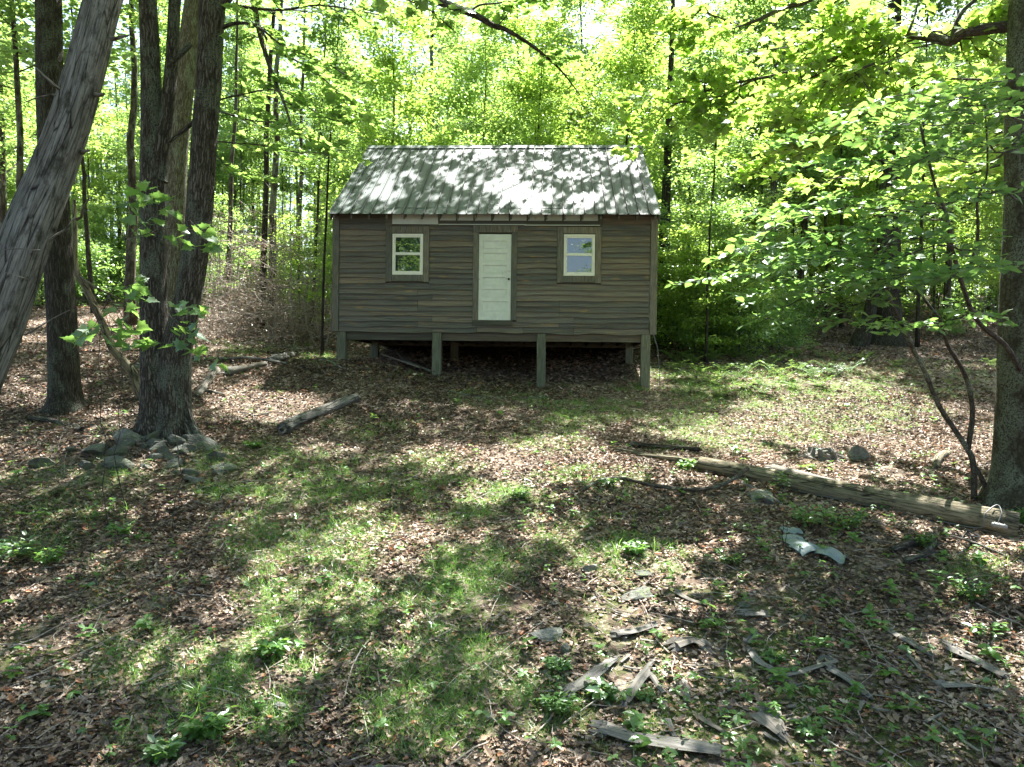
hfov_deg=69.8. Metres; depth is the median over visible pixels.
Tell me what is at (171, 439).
rock
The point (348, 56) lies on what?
tall tree
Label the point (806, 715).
wood splinter
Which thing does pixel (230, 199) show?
bare stemmed tree
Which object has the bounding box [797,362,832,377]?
fern
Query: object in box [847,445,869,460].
rock
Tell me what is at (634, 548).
leafy plant
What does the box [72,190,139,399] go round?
bent dead stem
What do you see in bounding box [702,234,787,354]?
young tree
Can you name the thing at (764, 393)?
fern
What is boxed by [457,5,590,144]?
slim tree
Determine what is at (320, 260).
young tree
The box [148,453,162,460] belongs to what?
rock
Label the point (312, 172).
slender tree
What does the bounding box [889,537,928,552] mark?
root
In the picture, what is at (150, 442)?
rock
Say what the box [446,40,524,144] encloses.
tall tree
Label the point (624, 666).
wood splinter
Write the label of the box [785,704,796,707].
wood splinter
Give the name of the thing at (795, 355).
fern
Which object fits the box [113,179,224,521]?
maple sapling
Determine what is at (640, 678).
wood scrap
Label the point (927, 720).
wood splinter
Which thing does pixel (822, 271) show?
young tree
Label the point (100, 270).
undergrowth bush
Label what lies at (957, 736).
wood scrap
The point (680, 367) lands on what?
fern
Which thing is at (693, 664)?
wood splinter
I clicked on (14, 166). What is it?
slim tree
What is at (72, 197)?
slim tree
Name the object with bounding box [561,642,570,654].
rock
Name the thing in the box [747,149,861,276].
slim tree
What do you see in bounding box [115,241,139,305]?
undergrowth bush
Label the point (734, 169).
tall tree
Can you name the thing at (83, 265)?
undergrowth bush
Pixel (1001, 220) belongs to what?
slim tree
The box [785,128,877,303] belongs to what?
slim tree
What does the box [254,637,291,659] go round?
leafy plant
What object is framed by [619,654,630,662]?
wood splinter
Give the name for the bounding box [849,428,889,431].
stick
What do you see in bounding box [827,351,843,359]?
fern
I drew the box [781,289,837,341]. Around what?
undergrowth bush
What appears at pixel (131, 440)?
rock
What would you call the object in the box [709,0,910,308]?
tall tree
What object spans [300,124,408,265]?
slim tree
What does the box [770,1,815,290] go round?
tall tree
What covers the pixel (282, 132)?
slender tree
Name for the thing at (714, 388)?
fern
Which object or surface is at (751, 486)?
stick
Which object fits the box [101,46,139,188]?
slender tree
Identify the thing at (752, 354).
fern
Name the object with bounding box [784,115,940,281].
slim tree
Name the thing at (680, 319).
undergrowth bush
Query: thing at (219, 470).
rock
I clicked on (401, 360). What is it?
plank
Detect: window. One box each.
[392,234,423,274]
[563,234,594,275]
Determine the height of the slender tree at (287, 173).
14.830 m
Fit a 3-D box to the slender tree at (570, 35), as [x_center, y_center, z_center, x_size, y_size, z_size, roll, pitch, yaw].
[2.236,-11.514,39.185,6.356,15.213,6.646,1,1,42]
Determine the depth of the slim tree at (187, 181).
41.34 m
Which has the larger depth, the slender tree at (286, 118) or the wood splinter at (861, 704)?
the slender tree at (286, 118)
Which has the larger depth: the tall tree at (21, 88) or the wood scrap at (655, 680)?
the tall tree at (21, 88)
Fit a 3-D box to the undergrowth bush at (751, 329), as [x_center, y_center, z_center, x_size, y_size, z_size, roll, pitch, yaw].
[7.194,-1.835,22.188,2.391,2.603,2.951,1,1,23]
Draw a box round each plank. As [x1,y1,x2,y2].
[381,354,421,368]
[396,352,413,366]
[400,359,431,371]
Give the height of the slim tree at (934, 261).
10.572 m
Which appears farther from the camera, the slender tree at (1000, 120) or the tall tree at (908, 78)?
the tall tree at (908, 78)
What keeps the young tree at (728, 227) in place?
on the ground at (618, 672)
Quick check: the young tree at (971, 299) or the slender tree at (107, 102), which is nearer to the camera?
the young tree at (971, 299)
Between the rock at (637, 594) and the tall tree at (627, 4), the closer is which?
the rock at (637, 594)
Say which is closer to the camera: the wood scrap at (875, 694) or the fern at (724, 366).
the wood scrap at (875, 694)
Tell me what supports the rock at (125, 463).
on the ground at (618, 672)
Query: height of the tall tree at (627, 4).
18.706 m
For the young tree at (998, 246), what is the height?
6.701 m
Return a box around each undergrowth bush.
[34,271,87,304]
[36,274,44,301]
[40,235,124,306]
[71,208,126,283]
[76,236,124,289]
[76,243,123,295]
[93,244,136,299]
[108,228,139,301]
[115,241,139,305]
[204,230,238,296]
[204,264,246,300]
[206,246,289,304]
[255,221,286,247]
[279,271,316,308]
[284,261,331,315]
[292,239,331,300]
[650,260,716,346]
[650,280,723,355]
[675,271,728,337]
[684,291,751,355]
[688,228,784,329]
[689,277,801,345]
[715,281,790,355]
[736,230,811,327]
[738,284,807,344]
[746,303,822,353]
[765,226,798,301]
[779,276,831,326]
[780,224,817,292]
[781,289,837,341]
[901,245,997,316]
[926,305,968,335]
[965,284,998,311]
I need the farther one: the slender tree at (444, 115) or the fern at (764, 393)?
the slender tree at (444, 115)
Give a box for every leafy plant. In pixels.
[0,530,40,558]
[27,546,67,564]
[106,521,134,537]
[137,734,187,766]
[177,711,231,743]
[242,440,262,448]
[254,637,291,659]
[509,490,529,499]
[540,655,572,672]
[540,686,579,717]
[585,676,619,704]
[595,477,620,487]
[622,540,649,554]
[634,683,654,702]
[677,458,696,470]
[714,548,743,564]
[730,444,751,453]
[761,648,785,664]
[769,471,792,489]
[774,509,797,553]
[788,502,833,528]
[790,716,821,737]
[826,504,870,529]
[915,531,937,548]
[948,573,994,598]
[1008,506,1023,522]
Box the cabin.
[328,145,660,387]
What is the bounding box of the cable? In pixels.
[648,222,660,389]
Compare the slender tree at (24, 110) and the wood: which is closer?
the slender tree at (24, 110)
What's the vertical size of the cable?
3.951 m
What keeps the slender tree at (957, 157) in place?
on the ground at (618, 672)
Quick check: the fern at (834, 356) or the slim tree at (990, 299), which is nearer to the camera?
the fern at (834, 356)
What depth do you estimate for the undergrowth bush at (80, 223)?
40.14 m
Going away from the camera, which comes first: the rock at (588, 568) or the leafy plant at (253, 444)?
the rock at (588, 568)
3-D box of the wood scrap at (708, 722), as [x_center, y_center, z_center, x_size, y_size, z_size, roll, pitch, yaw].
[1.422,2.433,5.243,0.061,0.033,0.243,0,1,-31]
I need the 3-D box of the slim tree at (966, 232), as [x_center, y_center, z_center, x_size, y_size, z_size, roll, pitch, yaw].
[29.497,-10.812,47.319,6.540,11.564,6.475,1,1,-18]
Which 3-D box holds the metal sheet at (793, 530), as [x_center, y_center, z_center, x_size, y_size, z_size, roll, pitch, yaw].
[3.280,1.723,8.641,0.228,0.078,0.160,1,1,-6]
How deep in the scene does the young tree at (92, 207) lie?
36.59 m
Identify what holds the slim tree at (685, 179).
on the ground at (618, 672)
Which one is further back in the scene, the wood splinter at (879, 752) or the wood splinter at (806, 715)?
the wood splinter at (806, 715)
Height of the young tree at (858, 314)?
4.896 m
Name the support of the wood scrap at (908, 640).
on the ground at (618, 672)
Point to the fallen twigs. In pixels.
(494, 604)
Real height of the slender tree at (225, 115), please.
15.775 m
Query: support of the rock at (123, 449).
on the ground at (618, 672)
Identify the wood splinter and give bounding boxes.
[544,669,551,680]
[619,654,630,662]
[623,665,638,669]
[683,664,703,665]
[762,732,778,741]
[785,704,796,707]
[800,713,811,720]
[858,700,865,711]
[870,706,889,711]
[876,750,883,754]
[923,713,941,722]
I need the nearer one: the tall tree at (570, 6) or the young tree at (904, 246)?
the young tree at (904, 246)
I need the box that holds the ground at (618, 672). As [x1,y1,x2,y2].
[0,286,1023,766]
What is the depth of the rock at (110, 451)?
11.11 m
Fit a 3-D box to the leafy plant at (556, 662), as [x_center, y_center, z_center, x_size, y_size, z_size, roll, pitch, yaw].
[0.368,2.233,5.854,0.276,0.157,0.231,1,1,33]
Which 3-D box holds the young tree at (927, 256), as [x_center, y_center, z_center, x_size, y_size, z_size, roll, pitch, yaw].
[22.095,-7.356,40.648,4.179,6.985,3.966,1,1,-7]
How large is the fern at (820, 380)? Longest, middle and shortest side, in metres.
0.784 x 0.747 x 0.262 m
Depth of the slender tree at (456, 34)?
44.71 m
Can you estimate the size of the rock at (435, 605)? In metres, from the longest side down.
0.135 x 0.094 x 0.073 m
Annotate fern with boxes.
[654,370,684,380]
[664,360,687,368]
[676,368,695,378]
[681,381,707,390]
[687,370,729,383]
[690,362,713,373]
[702,382,744,396]
[711,362,739,371]
[721,366,749,379]
[723,347,742,357]
[728,361,759,372]
[730,378,761,389]
[740,349,769,360]
[747,374,769,383]
[747,380,780,394]
[754,355,780,365]
[757,360,799,374]
[763,349,797,361]
[772,370,796,381]
[780,348,806,356]
[782,381,804,387]
[785,359,814,370]
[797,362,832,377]
[806,375,834,386]
[814,361,833,367]
[825,364,851,375]
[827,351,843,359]
[836,358,865,371]
[853,351,873,359]
[886,359,907,366]
[982,357,995,366]
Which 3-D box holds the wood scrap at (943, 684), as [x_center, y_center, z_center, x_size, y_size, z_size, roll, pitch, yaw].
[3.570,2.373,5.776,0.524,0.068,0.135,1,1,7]
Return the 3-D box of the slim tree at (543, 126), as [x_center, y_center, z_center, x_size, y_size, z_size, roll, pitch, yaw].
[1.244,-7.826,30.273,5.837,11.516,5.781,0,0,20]
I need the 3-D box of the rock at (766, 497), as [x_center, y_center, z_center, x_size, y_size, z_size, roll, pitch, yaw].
[3.305,1.540,9.901,0.430,0.194,0.468,-8,0,20]
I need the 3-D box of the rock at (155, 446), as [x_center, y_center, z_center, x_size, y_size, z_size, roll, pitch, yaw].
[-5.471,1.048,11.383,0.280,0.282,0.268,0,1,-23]
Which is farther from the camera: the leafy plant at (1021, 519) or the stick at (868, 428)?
the stick at (868, 428)
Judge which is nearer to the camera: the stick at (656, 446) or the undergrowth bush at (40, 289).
the stick at (656, 446)
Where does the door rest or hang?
in the cabin
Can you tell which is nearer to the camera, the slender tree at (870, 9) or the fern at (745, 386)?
the fern at (745, 386)
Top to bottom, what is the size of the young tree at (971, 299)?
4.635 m
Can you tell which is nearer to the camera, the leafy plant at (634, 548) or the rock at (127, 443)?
the leafy plant at (634, 548)
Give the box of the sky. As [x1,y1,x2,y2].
[0,0,989,295]
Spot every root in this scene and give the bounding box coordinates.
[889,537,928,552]
[903,532,937,563]
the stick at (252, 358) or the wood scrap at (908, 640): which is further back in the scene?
the stick at (252, 358)
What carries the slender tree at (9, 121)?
on the ground at (618, 672)
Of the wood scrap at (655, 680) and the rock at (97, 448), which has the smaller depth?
the wood scrap at (655, 680)
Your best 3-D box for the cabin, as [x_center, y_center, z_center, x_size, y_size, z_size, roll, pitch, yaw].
[-0.277,-3.299,20.953,7.795,6.970,7.717,1,1,3]
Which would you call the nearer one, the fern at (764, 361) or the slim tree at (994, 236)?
the fern at (764, 361)
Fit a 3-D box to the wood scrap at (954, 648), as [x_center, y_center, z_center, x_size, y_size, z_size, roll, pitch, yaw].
[3.881,2.304,6.134,0.164,0.148,0.588,0,1,-31]
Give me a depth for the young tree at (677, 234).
29.79 m
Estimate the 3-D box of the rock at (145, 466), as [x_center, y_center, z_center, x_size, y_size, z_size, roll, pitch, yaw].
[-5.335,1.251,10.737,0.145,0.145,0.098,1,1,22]
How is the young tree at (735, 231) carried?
on the ground at (618, 672)
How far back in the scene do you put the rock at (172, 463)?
10.84 m
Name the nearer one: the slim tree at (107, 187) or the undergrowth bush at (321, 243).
the undergrowth bush at (321, 243)
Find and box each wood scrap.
[559,655,619,698]
[587,720,729,755]
[608,621,657,638]
[620,658,654,706]
[649,672,665,692]
[662,635,716,654]
[665,718,676,736]
[674,588,708,605]
[680,680,690,701]
[697,715,726,732]
[736,609,771,617]
[742,631,758,643]
[744,644,772,668]
[750,704,792,744]
[765,659,838,682]
[822,662,873,699]
[850,692,899,698]
[884,627,936,658]
[899,648,923,671]
[929,716,980,751]
[931,679,1003,692]
[942,639,1011,679]
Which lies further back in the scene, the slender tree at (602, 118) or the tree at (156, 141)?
the slender tree at (602, 118)
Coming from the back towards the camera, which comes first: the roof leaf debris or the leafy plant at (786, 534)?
the roof leaf debris
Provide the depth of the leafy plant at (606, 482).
10.10 m
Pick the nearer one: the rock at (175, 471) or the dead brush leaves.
the rock at (175, 471)
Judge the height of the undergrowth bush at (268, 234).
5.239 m
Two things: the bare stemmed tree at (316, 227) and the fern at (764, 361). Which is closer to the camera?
the fern at (764, 361)
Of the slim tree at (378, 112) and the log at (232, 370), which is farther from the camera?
the slim tree at (378, 112)
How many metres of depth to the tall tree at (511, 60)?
43.39 m
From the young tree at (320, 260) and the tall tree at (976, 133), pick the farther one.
the tall tree at (976, 133)
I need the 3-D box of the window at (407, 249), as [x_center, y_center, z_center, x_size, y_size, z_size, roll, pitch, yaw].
[-2.481,-3.077,17.513,0.735,0.970,0.081,1,1,3]
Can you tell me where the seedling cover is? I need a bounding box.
[0,353,1023,766]
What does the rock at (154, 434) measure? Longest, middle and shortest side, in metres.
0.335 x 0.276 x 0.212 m
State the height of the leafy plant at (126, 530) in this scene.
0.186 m
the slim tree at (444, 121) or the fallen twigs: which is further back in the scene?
the slim tree at (444, 121)
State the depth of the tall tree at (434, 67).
61.16 m
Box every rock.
[28,457,55,467]
[65,446,80,450]
[79,460,95,469]
[81,443,108,454]
[102,455,136,469]
[103,443,119,455]
[113,428,142,442]
[118,440,134,447]
[118,444,129,455]
[121,438,135,444]
[133,363,139,369]
[141,431,158,441]
[142,464,151,469]
[145,438,167,449]
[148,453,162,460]
[149,442,166,452]
[155,446,169,454]
[162,452,174,459]
[165,457,182,468]
[167,434,185,445]
[171,470,182,474]
[172,445,189,453]
[181,434,188,442]
[182,443,197,451]
[182,468,200,475]
[184,475,204,483]
[187,434,220,450]
[207,451,226,460]
[210,462,237,470]
[212,468,225,474]
[272,701,289,713]
[370,597,379,603]
[430,602,443,606]
[484,712,497,722]
[530,627,562,642]
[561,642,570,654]
[581,564,598,571]
[620,586,652,601]
[634,570,654,577]
[737,601,750,607]
[747,489,773,504]
[816,655,832,667]
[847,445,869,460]
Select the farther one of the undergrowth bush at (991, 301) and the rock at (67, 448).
the undergrowth bush at (991, 301)
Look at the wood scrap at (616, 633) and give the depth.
6.47 m
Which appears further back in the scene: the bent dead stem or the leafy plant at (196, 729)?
the bent dead stem
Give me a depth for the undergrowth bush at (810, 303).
29.93 m
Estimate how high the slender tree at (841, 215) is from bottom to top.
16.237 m
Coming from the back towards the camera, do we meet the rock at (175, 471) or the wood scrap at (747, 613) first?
the rock at (175, 471)
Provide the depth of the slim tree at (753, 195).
41.72 m
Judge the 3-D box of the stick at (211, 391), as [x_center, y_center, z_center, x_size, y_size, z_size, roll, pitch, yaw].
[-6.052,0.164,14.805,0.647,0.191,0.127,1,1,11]
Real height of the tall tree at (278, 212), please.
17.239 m
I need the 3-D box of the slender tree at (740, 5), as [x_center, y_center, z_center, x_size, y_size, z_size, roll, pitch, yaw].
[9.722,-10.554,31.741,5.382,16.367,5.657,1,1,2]
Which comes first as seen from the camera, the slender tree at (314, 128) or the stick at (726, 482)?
the stick at (726, 482)
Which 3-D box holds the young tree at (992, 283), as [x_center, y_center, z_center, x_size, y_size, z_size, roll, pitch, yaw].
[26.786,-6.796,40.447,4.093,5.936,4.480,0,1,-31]
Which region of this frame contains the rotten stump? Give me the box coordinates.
[796,447,853,463]
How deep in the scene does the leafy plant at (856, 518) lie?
8.80 m
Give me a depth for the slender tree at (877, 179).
34.59 m
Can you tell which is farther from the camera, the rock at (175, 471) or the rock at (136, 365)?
the rock at (136, 365)
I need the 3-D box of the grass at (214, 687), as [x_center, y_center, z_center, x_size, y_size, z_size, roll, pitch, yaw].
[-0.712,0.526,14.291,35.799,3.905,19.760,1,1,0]
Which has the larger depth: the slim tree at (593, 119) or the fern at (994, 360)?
the slim tree at (593, 119)
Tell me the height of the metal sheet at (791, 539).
0.138 m
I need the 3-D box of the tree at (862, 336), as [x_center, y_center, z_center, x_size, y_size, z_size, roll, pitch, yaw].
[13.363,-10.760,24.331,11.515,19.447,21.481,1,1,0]
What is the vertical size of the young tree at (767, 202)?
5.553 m
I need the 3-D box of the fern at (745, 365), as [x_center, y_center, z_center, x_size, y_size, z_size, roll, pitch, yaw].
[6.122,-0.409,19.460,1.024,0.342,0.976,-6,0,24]
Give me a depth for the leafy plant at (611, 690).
5.54 m
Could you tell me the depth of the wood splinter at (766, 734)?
5.10 m
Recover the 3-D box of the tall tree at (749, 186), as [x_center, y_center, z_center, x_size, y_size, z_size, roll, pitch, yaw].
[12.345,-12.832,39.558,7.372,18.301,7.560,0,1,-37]
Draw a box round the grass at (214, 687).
[0,335,1023,766]
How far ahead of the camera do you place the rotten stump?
11.68 m
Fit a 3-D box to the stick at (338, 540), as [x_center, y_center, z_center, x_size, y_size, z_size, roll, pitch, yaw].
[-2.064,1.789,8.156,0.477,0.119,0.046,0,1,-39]
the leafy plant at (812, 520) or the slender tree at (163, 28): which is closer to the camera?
the leafy plant at (812, 520)
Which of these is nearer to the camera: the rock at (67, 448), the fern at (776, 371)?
the rock at (67, 448)
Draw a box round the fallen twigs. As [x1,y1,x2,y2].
[0,332,1023,766]
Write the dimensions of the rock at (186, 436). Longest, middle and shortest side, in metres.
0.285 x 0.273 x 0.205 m
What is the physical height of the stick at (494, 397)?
0.218 m
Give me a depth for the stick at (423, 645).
6.13 m
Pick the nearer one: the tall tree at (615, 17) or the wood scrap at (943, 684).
the wood scrap at (943, 684)
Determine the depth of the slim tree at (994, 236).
27.96 m
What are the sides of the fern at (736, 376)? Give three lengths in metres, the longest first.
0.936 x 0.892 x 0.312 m
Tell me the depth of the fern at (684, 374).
18.40 m
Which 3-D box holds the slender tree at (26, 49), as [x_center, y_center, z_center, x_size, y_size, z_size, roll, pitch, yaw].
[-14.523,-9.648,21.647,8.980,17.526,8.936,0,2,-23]
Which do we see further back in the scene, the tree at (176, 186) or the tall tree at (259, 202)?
the tall tree at (259, 202)
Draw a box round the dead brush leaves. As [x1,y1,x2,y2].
[196,202,367,347]
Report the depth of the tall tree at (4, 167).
27.64 m
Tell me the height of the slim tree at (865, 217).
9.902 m
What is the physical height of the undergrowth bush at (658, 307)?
3.390 m
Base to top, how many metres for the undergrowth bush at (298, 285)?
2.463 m
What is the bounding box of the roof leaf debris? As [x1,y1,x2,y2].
[350,147,648,210]
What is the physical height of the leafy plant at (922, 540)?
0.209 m
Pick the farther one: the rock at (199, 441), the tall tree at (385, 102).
the tall tree at (385, 102)
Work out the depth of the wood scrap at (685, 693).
5.64 m
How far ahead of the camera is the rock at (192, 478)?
10.27 m
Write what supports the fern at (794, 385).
on the ground at (618, 672)
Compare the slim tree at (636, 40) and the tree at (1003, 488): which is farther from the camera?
the slim tree at (636, 40)
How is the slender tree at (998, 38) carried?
on the ground at (618, 672)
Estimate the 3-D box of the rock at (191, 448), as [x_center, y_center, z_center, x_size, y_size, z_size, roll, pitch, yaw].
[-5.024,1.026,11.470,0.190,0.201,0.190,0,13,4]
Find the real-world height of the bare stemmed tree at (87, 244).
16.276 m
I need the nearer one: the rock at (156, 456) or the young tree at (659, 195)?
the rock at (156, 456)
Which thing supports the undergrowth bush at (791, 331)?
on the ground at (618, 672)
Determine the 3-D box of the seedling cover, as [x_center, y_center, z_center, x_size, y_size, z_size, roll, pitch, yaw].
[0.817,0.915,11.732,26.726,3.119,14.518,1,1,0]
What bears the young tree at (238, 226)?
on the ground at (618, 672)
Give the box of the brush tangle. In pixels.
[198,170,361,348]
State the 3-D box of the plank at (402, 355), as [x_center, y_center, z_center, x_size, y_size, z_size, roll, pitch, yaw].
[-2.772,-0.627,19.195,0.189,0.034,1.605,10,11,-23]
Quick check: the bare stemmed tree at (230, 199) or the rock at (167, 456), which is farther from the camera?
the bare stemmed tree at (230, 199)
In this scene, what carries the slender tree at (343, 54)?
on the ground at (618, 672)
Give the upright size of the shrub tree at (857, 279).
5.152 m
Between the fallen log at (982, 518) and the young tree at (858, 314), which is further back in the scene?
the young tree at (858, 314)
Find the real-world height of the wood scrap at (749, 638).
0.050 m
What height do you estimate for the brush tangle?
7.225 m
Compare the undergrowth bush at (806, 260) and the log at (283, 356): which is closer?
the log at (283, 356)
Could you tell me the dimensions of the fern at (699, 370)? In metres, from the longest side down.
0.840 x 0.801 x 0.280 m
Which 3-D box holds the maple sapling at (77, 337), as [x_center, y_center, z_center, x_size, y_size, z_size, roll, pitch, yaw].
[-4.629,0.287,8.477,1.086,3.106,0.676,1,1,0]
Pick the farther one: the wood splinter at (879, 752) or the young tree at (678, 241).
the young tree at (678, 241)
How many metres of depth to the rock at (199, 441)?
11.71 m
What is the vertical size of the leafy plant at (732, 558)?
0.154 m
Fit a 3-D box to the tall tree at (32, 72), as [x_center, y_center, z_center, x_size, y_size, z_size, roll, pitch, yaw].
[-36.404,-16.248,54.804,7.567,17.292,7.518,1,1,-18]
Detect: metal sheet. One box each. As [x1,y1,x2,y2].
[779,526,802,533]
[779,534,804,552]
[787,541,847,563]
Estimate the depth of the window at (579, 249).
17.30 m
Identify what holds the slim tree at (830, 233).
on the ground at (618, 672)
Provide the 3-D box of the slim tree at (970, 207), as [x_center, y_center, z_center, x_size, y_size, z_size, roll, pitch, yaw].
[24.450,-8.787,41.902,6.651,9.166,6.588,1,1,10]
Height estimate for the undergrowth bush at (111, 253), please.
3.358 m
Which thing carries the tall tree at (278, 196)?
on the ground at (618, 672)
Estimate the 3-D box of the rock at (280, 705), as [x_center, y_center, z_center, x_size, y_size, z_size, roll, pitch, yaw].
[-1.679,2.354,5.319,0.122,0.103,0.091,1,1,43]
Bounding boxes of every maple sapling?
[60,275,159,531]
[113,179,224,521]
[158,300,228,527]
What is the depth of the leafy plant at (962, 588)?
7.19 m
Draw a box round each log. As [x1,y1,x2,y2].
[195,366,220,396]
[220,361,267,375]
[267,351,297,363]
[276,394,361,433]
[613,447,1020,553]
[764,464,839,480]
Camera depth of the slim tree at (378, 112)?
39.41 m
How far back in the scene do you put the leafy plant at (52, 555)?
7.64 m
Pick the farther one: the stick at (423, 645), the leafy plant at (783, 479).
the leafy plant at (783, 479)
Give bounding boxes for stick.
[27,415,84,430]
[57,563,189,572]
[196,387,224,395]
[219,356,287,363]
[239,411,272,420]
[305,538,342,551]
[319,358,344,370]
[380,628,453,682]
[441,388,582,397]
[579,467,749,491]
[630,441,699,451]
[741,480,780,503]
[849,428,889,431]
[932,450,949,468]
[950,534,1020,562]
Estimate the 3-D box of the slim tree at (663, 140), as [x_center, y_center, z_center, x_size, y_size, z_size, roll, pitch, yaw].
[6.372,-5.958,25.165,5.881,9.729,5.831,1,1,17]
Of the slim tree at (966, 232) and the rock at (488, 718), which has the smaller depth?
the rock at (488, 718)
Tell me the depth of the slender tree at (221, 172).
54.05 m
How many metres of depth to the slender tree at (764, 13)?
32.50 m
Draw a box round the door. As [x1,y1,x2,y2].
[478,234,511,319]
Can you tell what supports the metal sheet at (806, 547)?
on the ground at (618, 672)
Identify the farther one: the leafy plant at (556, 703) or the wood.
the wood
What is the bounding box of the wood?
[7,0,998,296]
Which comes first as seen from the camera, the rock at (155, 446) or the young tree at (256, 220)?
the rock at (155, 446)
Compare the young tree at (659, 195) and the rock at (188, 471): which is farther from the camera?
the young tree at (659, 195)
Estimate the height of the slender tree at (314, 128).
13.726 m
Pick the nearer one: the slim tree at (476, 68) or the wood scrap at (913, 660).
the wood scrap at (913, 660)
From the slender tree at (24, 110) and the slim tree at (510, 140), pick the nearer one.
the slender tree at (24, 110)
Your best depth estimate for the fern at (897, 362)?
20.49 m
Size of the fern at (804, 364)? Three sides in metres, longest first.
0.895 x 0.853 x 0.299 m
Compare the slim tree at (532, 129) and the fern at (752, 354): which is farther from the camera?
the slim tree at (532, 129)
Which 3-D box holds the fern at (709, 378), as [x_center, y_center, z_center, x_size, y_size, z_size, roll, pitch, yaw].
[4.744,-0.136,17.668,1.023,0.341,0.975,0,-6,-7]
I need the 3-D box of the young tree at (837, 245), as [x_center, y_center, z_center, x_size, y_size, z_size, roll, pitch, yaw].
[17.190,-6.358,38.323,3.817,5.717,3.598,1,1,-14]
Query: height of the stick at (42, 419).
0.192 m
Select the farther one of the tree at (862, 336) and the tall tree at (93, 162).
the tall tree at (93, 162)
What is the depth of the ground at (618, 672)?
7.96 m
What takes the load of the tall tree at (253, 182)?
on the ground at (618, 672)
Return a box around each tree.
[0,0,125,226]
[0,0,129,391]
[0,0,181,342]
[0,1,33,199]
[0,1,71,125]
[0,14,36,175]
[5,95,71,209]
[5,97,72,216]
[6,59,78,203]
[9,74,34,181]
[10,58,139,249]
[14,70,128,216]
[16,0,135,313]
[27,125,109,234]
[35,0,88,415]
[70,136,139,248]
[71,199,124,286]
[73,78,138,230]
[91,139,235,267]
[93,0,231,168]
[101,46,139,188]
[106,0,230,195]
[107,33,229,193]
[120,127,226,257]
[123,0,137,325]
[133,0,401,439]
[162,0,315,265]
[164,0,198,316]
[186,133,283,269]
[187,55,242,255]
[203,191,246,307]
[207,212,267,295]
[213,107,254,224]
[214,69,295,229]
[215,25,295,238]
[217,1,286,232]
[219,17,283,232]
[224,0,252,309]
[224,74,313,238]
[232,212,268,283]
[251,37,303,244]
[255,11,275,331]
[255,215,303,298]
[262,71,313,276]
[263,0,397,355]
[266,0,282,310]
[268,210,330,322]
[270,19,342,241]
[273,78,354,242]
[283,0,328,309]
[286,86,351,243]
[286,185,337,306]
[290,201,334,324]
[291,30,354,260]
[294,0,476,234]
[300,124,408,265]
[302,0,352,327]
[303,13,366,195]
[306,47,379,218]
[311,59,397,208]
[320,58,414,221]
[338,0,522,150]
[355,69,405,159]
[357,86,410,144]
[370,0,587,95]
[402,28,465,140]
[407,0,580,144]
[417,0,503,134]
[423,86,467,144]
[427,15,495,144]
[435,116,463,144]
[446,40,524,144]
[451,80,529,144]
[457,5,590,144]
[471,0,553,144]
[488,116,526,144]
[493,44,596,144]
[496,16,597,141]
[504,118,571,144]
[508,0,636,144]
[538,43,618,144]
[542,0,701,246]
[555,36,635,143]
[571,0,714,183]
[585,72,619,141]
[599,0,684,195]
[604,0,697,167]
[605,18,627,140]
[608,113,678,222]
[609,0,1023,518]
[634,60,789,326]
[645,0,724,190]
[647,76,765,266]
[649,0,679,343]
[652,170,689,264]
[656,202,725,354]
[657,197,700,306]
[657,219,746,357]
[658,0,770,363]
[659,129,731,226]
[665,65,1023,500]
[668,203,773,352]
[675,10,815,231]
[678,17,768,202]
[681,0,878,301]
[681,14,715,207]
[684,0,794,233]
[690,0,801,220]
[699,199,767,284]
[700,191,751,335]
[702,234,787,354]
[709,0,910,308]
[712,188,815,350]
[722,0,814,260]
[727,133,793,270]
[743,0,822,130]
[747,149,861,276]
[768,2,882,317]
[769,0,921,327]
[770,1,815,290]
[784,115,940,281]
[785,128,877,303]
[789,180,851,271]
[803,0,901,316]
[804,213,836,290]
[807,214,863,308]
[814,231,916,316]
[821,140,914,268]
[822,203,941,324]
[827,132,869,304]
[832,20,939,245]
[837,0,1006,347]
[848,0,914,346]
[851,0,1004,325]
[863,0,935,214]
[868,104,1000,317]
[901,196,945,305]
[908,154,994,305]
[923,187,1000,269]
[925,60,1005,309]
[929,42,1002,286]
[930,0,1000,303]
[930,45,1004,292]
[930,59,972,299]
[932,233,1001,308]
[937,1,1004,187]
[944,0,1006,186]
[958,0,1005,156]
[959,194,1002,307]
[959,209,1000,308]
[987,34,1005,131]
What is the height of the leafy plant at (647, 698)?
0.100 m
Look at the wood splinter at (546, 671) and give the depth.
5.79 m
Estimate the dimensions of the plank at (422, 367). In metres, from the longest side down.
1.206 x 0.186 x 0.040 m
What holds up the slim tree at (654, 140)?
on the ground at (618, 672)
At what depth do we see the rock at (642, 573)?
7.58 m
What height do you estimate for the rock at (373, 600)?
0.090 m
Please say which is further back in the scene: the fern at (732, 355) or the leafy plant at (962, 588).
the fern at (732, 355)
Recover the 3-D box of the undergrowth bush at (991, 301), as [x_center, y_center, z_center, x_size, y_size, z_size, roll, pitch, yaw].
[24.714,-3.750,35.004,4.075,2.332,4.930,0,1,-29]
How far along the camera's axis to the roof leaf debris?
18.89 m
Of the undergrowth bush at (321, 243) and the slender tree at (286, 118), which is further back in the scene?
the slender tree at (286, 118)
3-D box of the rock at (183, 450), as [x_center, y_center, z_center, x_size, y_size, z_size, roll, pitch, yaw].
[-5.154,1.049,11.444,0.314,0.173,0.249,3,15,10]
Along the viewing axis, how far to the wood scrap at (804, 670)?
5.91 m
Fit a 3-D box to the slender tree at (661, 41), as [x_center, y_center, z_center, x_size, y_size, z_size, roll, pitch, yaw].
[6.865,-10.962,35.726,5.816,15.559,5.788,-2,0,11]
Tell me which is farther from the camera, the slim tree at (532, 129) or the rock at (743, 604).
the slim tree at (532, 129)

